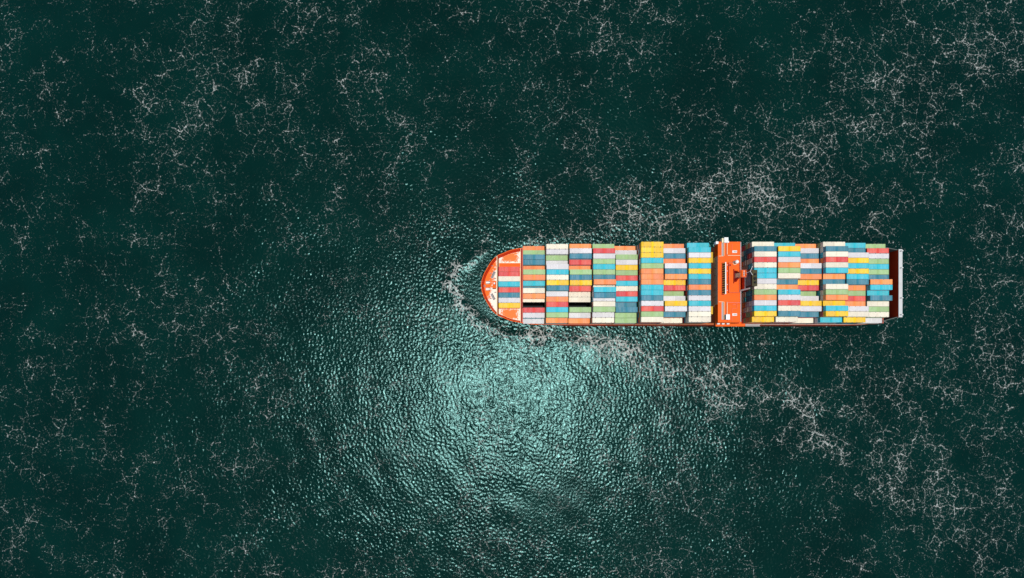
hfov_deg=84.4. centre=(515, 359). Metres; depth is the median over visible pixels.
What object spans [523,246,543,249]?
shipping container
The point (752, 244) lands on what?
shipping container
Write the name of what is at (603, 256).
shipping container
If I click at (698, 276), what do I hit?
shipping container
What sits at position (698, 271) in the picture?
shipping container
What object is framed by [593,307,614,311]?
shipping container
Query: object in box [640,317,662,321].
shipping container
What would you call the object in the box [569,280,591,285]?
shipping container
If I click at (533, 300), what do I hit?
shipping container
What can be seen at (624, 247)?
shipping container
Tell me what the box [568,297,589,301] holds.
shipping container
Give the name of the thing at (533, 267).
shipping container
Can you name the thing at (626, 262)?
shipping container
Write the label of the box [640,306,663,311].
shipping container
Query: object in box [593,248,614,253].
shipping container
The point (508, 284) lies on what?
shipping container
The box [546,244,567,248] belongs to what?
shipping container
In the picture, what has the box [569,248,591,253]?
shipping container
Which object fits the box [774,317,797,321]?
shipping container
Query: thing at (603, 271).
shipping container
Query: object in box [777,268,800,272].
shipping container
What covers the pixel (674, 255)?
shipping container
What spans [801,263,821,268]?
shipping container
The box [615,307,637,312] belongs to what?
shipping container
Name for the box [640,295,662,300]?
shipping container
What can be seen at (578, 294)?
shipping container
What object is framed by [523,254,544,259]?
shipping container
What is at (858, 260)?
shipping container
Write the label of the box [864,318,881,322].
shipping container
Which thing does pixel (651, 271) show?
shipping container
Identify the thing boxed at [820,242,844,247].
shipping container
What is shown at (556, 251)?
shipping container
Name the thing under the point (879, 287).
shipping container
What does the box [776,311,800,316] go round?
shipping container
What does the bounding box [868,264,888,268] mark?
shipping container
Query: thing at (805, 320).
shipping container
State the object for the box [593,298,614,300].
shipping container
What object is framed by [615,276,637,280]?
shipping container
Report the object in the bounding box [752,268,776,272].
shipping container
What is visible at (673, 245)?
shipping container
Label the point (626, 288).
shipping container
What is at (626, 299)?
shipping container
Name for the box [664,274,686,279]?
shipping container
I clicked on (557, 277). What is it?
shipping container
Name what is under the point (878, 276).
shipping container
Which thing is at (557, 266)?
shipping container
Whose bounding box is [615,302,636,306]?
shipping container
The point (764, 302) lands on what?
shipping container
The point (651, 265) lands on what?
shipping container
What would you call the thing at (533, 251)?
shipping container
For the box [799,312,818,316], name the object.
shipping container
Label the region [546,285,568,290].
shipping container
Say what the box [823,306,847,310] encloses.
shipping container
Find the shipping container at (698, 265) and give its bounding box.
[687,263,710,268]
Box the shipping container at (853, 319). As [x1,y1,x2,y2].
[841,317,865,322]
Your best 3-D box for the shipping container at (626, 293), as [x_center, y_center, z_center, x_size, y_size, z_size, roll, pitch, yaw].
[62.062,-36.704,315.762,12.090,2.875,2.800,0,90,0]
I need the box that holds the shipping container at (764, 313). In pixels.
[752,311,776,316]
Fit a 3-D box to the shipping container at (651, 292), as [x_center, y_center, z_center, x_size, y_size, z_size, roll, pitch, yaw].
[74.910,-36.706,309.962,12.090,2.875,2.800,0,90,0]
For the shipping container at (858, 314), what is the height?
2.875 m
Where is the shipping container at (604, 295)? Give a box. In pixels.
[593,293,615,297]
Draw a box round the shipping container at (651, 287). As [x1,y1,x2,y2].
[640,285,663,289]
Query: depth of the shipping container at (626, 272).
314.38 m
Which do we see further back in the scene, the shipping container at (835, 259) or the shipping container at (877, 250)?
the shipping container at (877, 250)
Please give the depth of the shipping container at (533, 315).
317.25 m
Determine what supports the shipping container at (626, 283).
on the stacked containers at (684, 319)
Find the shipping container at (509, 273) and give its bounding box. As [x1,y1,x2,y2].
[499,272,519,275]
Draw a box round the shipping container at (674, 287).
[663,285,684,290]
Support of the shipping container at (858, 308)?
on the stacked containers at (684, 319)
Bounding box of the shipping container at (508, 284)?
[498,281,519,286]
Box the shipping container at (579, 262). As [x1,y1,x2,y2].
[569,260,590,265]
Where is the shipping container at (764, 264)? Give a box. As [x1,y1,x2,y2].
[752,262,776,267]
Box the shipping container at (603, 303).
[593,301,614,306]
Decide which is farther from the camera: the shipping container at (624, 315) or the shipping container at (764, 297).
the shipping container at (624, 315)
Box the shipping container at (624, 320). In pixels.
[614,318,635,322]
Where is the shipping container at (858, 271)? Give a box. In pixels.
[846,269,868,273]
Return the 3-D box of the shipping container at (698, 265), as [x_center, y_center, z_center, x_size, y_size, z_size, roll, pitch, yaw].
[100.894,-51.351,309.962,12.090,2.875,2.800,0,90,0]
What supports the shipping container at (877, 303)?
on the stacked containers at (684, 319)
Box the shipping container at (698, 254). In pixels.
[687,252,710,258]
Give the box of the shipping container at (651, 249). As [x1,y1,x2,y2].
[640,247,662,252]
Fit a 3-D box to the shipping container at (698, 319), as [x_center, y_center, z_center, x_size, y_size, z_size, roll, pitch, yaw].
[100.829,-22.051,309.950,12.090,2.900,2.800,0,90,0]
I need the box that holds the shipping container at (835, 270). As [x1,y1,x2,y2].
[823,268,847,273]
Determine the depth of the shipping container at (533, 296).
314.36 m
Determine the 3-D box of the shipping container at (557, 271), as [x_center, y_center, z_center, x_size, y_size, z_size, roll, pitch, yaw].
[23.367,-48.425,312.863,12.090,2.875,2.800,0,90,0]
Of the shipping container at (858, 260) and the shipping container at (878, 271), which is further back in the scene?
the shipping container at (878, 271)
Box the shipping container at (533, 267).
[523,266,544,268]
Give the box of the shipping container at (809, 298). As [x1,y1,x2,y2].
[801,296,818,300]
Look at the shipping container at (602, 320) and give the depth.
314.36 m
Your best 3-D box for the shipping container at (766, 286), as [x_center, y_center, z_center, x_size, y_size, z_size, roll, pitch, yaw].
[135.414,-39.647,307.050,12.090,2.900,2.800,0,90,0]
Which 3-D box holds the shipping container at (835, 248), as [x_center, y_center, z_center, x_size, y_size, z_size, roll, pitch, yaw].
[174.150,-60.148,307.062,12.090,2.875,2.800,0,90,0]
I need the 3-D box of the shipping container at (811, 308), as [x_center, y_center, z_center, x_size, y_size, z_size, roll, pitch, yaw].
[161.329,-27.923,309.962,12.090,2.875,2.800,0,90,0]
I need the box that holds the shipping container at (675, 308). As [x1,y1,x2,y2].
[664,306,686,311]
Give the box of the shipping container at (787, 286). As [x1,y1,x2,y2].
[777,285,797,289]
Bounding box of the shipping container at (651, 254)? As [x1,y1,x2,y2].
[640,252,662,258]
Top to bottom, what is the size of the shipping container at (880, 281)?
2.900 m
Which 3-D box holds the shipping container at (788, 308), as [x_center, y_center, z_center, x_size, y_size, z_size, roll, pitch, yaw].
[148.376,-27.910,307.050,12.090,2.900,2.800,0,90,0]
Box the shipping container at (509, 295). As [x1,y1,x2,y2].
[499,293,519,297]
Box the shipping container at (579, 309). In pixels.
[569,307,590,312]
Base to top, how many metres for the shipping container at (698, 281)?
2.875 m
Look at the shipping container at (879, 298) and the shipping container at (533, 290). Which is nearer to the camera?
the shipping container at (879, 298)
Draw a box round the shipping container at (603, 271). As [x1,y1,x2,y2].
[593,269,614,274]
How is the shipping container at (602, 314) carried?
on the stacked containers at (684, 319)
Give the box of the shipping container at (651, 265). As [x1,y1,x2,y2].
[640,263,663,268]
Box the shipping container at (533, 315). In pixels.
[523,313,544,317]
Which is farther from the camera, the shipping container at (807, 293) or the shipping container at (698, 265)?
the shipping container at (807, 293)
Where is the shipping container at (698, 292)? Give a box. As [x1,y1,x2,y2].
[687,290,710,295]
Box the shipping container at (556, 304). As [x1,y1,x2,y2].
[546,302,567,306]
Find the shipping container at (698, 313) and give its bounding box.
[687,311,710,316]
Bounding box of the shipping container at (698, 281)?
[687,279,710,284]
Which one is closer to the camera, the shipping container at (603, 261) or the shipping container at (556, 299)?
the shipping container at (603, 261)
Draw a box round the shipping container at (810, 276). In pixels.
[798,274,821,279]
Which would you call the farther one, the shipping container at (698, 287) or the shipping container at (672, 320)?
the shipping container at (672, 320)
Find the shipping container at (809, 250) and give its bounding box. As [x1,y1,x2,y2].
[801,248,818,252]
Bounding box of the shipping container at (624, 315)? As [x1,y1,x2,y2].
[614,313,635,317]
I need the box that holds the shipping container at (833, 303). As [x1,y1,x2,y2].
[822,301,844,305]
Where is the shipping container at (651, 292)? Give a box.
[640,290,662,295]
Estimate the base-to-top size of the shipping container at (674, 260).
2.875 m
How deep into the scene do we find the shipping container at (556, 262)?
317.26 m
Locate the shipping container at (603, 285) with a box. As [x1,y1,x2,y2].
[593,285,614,286]
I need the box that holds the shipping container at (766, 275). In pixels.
[757,273,776,278]
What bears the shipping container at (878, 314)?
on the stacked containers at (684, 319)
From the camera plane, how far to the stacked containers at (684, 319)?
315.76 m
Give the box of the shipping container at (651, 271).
[640,269,662,273]
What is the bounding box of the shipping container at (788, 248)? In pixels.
[777,246,800,251]
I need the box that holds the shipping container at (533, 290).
[523,288,544,293]
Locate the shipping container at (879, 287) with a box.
[867,285,892,289]
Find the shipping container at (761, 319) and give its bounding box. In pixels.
[750,317,773,321]
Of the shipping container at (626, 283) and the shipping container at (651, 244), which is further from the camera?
the shipping container at (626, 283)
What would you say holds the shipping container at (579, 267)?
on the stacked containers at (684, 319)
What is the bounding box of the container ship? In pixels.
[481,237,902,325]
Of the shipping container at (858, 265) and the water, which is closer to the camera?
the shipping container at (858, 265)
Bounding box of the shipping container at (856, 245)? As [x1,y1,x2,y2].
[845,243,865,247]
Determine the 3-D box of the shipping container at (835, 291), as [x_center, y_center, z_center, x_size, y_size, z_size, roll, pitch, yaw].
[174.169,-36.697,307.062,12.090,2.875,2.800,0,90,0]
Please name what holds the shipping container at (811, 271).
on the stacked containers at (684, 319)
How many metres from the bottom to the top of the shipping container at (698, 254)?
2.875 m
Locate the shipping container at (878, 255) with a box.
[869,253,888,258]
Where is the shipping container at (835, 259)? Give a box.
[823,257,847,262]
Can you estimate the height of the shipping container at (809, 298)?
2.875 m
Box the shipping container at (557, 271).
[546,269,568,274]
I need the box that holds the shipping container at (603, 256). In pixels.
[593,253,614,258]
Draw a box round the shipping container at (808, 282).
[798,280,818,284]
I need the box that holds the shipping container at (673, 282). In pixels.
[663,280,684,284]
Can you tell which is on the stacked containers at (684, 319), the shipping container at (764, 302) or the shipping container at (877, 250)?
the shipping container at (877, 250)
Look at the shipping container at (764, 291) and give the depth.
305.65 m
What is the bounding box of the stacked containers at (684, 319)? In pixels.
[499,243,888,323]
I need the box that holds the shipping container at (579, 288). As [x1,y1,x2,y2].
[569,286,590,291]
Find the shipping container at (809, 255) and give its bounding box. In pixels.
[801,253,818,258]
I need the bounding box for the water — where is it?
[0,0,1023,577]
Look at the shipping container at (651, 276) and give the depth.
308.56 m
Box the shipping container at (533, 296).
[523,294,544,298]
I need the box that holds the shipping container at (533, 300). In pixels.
[523,299,544,301]
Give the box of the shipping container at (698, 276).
[687,274,710,279]
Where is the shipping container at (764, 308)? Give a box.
[752,306,776,310]
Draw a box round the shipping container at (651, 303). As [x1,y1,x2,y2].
[640,301,663,305]
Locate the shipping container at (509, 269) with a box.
[499,267,519,271]
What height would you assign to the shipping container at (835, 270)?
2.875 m
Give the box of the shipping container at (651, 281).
[640,279,662,284]
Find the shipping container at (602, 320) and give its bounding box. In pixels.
[592,318,613,322]
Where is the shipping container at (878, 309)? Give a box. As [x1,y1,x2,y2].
[867,307,888,311]
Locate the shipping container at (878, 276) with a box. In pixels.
[869,275,888,278]
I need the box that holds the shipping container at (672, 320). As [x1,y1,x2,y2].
[662,318,681,322]
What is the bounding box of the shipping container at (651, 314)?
[640,312,662,316]
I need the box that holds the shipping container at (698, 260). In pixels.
[687,258,710,263]
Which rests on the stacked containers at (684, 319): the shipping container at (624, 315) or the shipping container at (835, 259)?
the shipping container at (624, 315)
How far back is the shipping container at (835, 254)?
305.65 m
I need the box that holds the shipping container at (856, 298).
[845,296,865,300]
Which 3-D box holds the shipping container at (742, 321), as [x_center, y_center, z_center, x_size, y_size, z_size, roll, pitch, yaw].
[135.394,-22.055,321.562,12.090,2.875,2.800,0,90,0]
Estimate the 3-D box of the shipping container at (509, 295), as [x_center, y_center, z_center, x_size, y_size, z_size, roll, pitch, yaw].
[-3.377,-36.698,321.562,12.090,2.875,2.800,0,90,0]
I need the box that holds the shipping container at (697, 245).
[686,243,708,248]
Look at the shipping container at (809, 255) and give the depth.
311.45 m
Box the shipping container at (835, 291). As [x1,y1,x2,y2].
[823,289,847,294]
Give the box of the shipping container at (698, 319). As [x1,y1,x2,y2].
[687,317,710,321]
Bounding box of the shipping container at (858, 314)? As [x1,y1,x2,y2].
[846,312,868,316]
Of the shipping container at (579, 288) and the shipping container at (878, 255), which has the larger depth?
the shipping container at (579, 288)
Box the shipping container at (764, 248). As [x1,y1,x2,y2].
[752,246,776,251]
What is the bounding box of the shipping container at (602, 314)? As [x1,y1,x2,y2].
[592,312,613,317]
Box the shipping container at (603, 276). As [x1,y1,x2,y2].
[593,275,614,279]
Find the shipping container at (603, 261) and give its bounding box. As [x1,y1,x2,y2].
[593,259,614,263]
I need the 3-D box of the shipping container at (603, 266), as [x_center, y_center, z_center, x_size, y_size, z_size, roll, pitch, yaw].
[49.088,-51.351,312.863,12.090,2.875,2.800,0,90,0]
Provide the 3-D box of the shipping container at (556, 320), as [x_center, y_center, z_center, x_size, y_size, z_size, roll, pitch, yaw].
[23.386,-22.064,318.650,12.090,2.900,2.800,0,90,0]
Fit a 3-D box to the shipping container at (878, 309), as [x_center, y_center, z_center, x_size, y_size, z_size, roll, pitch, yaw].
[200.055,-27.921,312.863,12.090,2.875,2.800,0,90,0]
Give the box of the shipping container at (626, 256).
[615,254,637,259]
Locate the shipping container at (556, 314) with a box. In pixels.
[546,312,567,317]
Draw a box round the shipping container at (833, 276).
[820,274,844,279]
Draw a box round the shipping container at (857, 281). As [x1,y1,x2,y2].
[845,279,868,284]
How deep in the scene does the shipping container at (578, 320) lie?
320.15 m
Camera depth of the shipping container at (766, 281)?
305.65 m
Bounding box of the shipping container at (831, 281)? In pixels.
[820,279,844,284]
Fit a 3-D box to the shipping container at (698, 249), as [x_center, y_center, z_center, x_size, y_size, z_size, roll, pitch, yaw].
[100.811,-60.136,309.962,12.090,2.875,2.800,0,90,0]
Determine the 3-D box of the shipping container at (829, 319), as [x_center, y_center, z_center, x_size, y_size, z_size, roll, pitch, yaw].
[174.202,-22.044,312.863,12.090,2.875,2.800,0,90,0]
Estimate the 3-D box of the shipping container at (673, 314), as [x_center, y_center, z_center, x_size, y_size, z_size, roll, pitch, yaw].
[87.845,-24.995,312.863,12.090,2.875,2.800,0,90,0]
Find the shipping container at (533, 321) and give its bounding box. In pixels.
[523,319,543,323]
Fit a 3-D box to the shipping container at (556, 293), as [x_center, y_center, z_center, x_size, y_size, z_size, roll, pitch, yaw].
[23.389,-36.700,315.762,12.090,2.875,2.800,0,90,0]
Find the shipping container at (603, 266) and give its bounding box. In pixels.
[593,264,614,268]
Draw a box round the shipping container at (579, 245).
[569,244,590,248]
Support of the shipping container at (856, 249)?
on the stacked containers at (684, 319)
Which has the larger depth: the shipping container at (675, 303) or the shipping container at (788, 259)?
the shipping container at (675, 303)
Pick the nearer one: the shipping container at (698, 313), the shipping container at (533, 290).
the shipping container at (698, 313)
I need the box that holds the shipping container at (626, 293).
[615,291,637,296]
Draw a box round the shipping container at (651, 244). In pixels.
[640,242,663,247]
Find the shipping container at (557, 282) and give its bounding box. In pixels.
[546,280,568,285]
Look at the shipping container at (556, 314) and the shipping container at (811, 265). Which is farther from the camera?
the shipping container at (556, 314)
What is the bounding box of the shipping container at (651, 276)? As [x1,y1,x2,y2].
[640,274,662,279]
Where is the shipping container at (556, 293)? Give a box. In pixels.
[546,291,567,296]
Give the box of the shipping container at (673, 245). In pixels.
[663,244,683,247]
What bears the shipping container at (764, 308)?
on the shipping container
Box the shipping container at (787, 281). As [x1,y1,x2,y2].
[777,279,797,284]
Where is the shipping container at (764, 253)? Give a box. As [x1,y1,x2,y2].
[752,251,776,257]
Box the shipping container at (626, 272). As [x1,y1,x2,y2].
[615,270,637,275]
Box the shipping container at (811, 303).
[800,301,821,305]
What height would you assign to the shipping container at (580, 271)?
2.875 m
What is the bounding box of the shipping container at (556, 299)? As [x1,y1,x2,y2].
[546,297,567,301]
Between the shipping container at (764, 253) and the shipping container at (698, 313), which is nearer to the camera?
the shipping container at (764, 253)
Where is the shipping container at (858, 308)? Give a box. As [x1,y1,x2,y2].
[848,306,868,311]
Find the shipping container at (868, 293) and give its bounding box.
[866,291,888,295]
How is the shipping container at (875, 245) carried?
on the stacked containers at (684, 319)
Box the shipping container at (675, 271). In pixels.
[664,269,686,273]
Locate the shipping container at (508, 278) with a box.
[498,276,519,281]
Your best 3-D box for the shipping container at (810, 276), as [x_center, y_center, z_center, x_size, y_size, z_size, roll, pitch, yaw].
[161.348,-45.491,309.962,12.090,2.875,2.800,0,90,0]
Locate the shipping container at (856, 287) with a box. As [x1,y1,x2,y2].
[848,285,865,290]
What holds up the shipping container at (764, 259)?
on the shipping container
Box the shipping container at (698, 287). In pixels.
[687,285,710,289]
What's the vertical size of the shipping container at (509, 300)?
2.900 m
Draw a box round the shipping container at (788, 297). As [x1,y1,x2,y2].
[777,295,800,299]
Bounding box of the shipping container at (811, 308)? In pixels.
[801,306,821,311]
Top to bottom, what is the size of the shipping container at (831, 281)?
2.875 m
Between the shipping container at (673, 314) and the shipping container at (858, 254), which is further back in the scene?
the shipping container at (673, 314)
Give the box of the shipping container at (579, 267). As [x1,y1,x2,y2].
[569,266,589,269]
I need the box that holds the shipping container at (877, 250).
[866,248,888,252]
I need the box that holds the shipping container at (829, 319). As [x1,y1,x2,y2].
[817,317,841,322]
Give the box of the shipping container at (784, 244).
[774,243,794,245]
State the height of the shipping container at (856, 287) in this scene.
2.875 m
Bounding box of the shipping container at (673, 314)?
[663,312,684,316]
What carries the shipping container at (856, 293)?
on the stacked containers at (684, 319)
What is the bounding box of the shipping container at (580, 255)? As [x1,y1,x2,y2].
[569,253,591,258]
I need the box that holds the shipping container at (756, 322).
[748,317,770,322]
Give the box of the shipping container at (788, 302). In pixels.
[776,300,800,305]
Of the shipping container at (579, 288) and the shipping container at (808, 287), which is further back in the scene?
the shipping container at (579, 288)
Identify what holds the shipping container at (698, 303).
on the stacked containers at (684, 319)
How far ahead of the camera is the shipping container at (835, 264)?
305.69 m
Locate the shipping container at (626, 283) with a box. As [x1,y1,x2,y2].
[615,281,637,285]
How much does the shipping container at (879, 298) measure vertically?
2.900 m
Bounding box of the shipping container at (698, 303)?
[687,301,710,305]
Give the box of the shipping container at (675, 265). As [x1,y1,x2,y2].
[663,263,686,268]
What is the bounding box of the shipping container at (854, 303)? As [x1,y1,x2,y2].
[845,301,864,305]
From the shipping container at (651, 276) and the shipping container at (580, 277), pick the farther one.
the shipping container at (580, 277)
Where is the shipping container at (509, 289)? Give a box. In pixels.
[499,287,519,292]
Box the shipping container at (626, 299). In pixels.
[615,297,637,301]
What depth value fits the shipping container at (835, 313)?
305.71 m
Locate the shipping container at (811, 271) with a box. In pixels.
[800,269,821,273]
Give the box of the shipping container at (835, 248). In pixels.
[823,246,847,251]
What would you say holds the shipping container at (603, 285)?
on the stacked containers at (684, 319)
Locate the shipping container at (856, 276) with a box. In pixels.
[845,274,868,279]
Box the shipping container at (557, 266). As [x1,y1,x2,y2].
[546,264,568,269]
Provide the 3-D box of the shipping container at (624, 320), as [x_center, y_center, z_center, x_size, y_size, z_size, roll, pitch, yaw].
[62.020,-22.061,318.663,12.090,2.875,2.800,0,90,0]
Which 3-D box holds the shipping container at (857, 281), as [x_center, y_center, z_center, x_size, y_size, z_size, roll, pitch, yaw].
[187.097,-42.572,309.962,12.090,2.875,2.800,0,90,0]
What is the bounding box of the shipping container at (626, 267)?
[615,265,637,270]
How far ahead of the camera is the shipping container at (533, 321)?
323.07 m
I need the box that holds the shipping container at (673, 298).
[663,296,684,300]
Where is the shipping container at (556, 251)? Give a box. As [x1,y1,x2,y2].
[546,249,567,254]
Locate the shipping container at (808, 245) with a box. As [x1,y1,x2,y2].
[795,244,815,247]
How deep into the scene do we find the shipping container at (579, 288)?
314.39 m
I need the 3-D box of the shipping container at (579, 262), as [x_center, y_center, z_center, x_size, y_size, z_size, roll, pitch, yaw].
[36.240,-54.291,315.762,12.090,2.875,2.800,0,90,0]
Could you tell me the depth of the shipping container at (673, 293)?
314.35 m
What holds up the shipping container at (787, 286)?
on the stacked containers at (684, 319)
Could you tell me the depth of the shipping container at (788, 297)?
305.66 m
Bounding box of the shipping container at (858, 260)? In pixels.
[848,258,868,262]
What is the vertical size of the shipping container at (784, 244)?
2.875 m
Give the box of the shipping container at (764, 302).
[752,300,776,305]
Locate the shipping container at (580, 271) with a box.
[569,269,591,274]
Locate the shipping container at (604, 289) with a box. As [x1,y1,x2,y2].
[593,287,615,292]
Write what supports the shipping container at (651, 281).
on the stacked containers at (684, 319)
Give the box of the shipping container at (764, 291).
[752,289,776,294]
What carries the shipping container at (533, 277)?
on the stacked containers at (684, 319)
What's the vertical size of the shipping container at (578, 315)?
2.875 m
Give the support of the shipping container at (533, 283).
on the stacked containers at (684, 319)
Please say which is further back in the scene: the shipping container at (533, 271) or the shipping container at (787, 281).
the shipping container at (533, 271)
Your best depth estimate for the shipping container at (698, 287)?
308.58 m
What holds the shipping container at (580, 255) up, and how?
on the stacked containers at (684, 319)
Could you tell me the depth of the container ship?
316.50 m
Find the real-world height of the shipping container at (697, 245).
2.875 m
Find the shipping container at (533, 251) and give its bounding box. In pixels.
[523,250,544,253]
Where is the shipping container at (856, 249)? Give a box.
[848,248,865,251]
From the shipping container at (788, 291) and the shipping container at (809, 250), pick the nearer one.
the shipping container at (788, 291)
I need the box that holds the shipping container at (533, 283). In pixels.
[523,281,544,285]
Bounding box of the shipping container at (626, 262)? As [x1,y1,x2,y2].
[615,260,637,264]
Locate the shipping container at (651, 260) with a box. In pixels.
[640,258,663,263]
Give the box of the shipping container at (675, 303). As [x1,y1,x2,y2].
[664,301,686,305]
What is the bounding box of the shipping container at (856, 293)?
[848,291,865,295]
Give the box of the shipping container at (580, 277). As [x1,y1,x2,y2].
[569,275,591,280]
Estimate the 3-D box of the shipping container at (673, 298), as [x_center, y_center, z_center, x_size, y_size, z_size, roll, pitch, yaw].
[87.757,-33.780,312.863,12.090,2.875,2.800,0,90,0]
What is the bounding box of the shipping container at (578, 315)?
[568,313,589,317]
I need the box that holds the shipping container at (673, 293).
[663,291,683,295]
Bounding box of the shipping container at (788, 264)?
[777,262,800,267]
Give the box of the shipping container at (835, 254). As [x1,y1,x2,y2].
[823,251,847,257]
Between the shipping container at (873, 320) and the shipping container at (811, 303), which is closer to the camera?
the shipping container at (811, 303)
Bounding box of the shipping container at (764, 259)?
[752,257,776,262]
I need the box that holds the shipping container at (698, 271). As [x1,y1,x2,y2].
[687,269,710,273]
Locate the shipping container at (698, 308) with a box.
[687,306,710,311]
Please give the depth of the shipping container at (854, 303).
311.45 m
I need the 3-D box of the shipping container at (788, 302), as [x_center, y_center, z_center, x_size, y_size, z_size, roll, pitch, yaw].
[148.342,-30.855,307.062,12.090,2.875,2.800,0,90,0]
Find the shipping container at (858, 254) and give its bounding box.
[848,252,868,257]
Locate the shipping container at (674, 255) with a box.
[663,253,685,258]
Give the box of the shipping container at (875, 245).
[866,244,884,247]
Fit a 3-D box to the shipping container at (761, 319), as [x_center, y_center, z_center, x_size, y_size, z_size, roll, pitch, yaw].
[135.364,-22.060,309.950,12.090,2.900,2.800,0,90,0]
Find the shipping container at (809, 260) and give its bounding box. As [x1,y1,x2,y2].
[801,259,818,262]
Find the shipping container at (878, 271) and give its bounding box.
[869,269,888,274]
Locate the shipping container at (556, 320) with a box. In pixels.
[546,318,567,322]
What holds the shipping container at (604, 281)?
on the stacked containers at (684, 319)
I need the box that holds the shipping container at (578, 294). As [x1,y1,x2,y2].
[568,292,589,296]
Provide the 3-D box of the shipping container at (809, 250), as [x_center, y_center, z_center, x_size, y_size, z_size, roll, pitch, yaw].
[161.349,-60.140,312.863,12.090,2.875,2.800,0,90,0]
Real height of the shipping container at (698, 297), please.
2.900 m
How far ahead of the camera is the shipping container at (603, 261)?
311.46 m
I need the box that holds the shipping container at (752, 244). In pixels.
[750,242,773,247]
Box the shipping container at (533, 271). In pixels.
[523,269,544,274]
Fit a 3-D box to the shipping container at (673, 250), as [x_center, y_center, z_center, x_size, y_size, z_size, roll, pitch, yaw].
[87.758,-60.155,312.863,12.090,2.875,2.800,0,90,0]
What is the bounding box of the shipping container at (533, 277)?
[523,275,544,280]
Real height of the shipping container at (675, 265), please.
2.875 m
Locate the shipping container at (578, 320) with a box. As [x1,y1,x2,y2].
[568,318,589,323]
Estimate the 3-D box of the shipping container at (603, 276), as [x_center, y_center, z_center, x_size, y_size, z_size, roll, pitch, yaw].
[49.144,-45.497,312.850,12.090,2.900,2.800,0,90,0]
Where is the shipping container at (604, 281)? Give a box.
[593,279,615,284]
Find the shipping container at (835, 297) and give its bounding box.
[823,295,847,300]
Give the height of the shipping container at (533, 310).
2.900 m
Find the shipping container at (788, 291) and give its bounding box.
[777,289,799,294]
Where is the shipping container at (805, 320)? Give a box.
[795,318,812,322]
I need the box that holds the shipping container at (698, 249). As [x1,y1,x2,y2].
[687,247,710,252]
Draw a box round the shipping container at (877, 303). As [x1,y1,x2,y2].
[865,301,888,306]
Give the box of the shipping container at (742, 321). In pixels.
[741,318,763,323]
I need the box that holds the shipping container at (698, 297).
[687,295,710,300]
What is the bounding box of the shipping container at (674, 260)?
[664,259,684,262]
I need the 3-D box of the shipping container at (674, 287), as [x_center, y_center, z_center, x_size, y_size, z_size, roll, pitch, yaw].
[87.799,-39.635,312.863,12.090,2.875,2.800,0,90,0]
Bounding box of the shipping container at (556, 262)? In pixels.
[546,261,567,264]
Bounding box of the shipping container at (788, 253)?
[777,251,800,256]
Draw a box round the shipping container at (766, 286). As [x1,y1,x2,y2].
[752,284,776,289]
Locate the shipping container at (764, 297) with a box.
[752,295,776,300]
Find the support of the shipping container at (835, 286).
on the shipping container
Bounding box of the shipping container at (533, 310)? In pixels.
[523,308,544,312]
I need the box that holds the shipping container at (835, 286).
[823,284,847,289]
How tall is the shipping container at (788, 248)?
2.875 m
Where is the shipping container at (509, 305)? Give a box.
[499,303,519,307]
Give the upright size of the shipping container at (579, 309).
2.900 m
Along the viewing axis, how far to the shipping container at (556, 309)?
314.37 m
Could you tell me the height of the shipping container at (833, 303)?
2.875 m
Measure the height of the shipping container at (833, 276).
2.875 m
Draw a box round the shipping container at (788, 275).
[776,273,799,278]
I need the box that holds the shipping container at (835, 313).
[823,311,847,316]
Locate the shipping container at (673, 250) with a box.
[663,248,684,253]
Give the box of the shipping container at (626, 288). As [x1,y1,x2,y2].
[615,286,637,290]
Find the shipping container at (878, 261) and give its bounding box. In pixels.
[869,259,888,263]
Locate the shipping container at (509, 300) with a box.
[499,298,519,302]
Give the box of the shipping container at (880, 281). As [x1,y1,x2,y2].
[868,279,892,284]
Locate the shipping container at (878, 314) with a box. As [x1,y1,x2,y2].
[869,312,888,316]
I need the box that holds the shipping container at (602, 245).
[592,244,613,248]
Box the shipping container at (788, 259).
[777,257,800,262]
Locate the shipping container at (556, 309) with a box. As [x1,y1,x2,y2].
[546,307,567,311]
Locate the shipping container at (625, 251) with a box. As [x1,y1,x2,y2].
[615,250,636,254]
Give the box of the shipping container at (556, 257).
[546,255,567,260]
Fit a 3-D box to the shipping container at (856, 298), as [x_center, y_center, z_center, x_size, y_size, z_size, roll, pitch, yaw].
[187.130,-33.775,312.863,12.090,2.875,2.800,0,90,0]
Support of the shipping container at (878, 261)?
on the stacked containers at (684, 319)
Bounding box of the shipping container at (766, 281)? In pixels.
[757,279,776,283]
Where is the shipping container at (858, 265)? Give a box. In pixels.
[848,263,868,268]
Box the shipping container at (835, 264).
[823,262,847,267]
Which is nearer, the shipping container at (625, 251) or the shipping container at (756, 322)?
the shipping container at (756, 322)
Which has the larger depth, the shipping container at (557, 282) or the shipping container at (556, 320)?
the shipping container at (556, 320)
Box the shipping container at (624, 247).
[614,246,634,249]
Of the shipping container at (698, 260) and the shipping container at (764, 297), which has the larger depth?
the shipping container at (698, 260)
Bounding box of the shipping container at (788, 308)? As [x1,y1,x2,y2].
[777,306,800,310]
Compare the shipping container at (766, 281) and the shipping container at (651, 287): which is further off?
the shipping container at (651, 287)
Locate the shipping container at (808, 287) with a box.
[798,285,818,290]
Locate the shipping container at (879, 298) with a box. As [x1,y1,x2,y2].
[867,295,891,300]
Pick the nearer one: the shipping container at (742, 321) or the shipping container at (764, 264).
the shipping container at (764, 264)
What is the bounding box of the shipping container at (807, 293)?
[800,291,815,295]
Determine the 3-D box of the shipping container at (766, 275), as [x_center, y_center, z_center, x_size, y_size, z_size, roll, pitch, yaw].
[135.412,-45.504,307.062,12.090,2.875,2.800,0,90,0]
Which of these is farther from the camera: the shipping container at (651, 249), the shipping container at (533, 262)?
the shipping container at (533, 262)
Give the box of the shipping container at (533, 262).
[523,260,544,265]
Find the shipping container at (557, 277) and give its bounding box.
[546,275,568,280]
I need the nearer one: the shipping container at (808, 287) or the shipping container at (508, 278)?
the shipping container at (808, 287)
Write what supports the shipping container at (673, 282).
on the stacked containers at (684, 319)

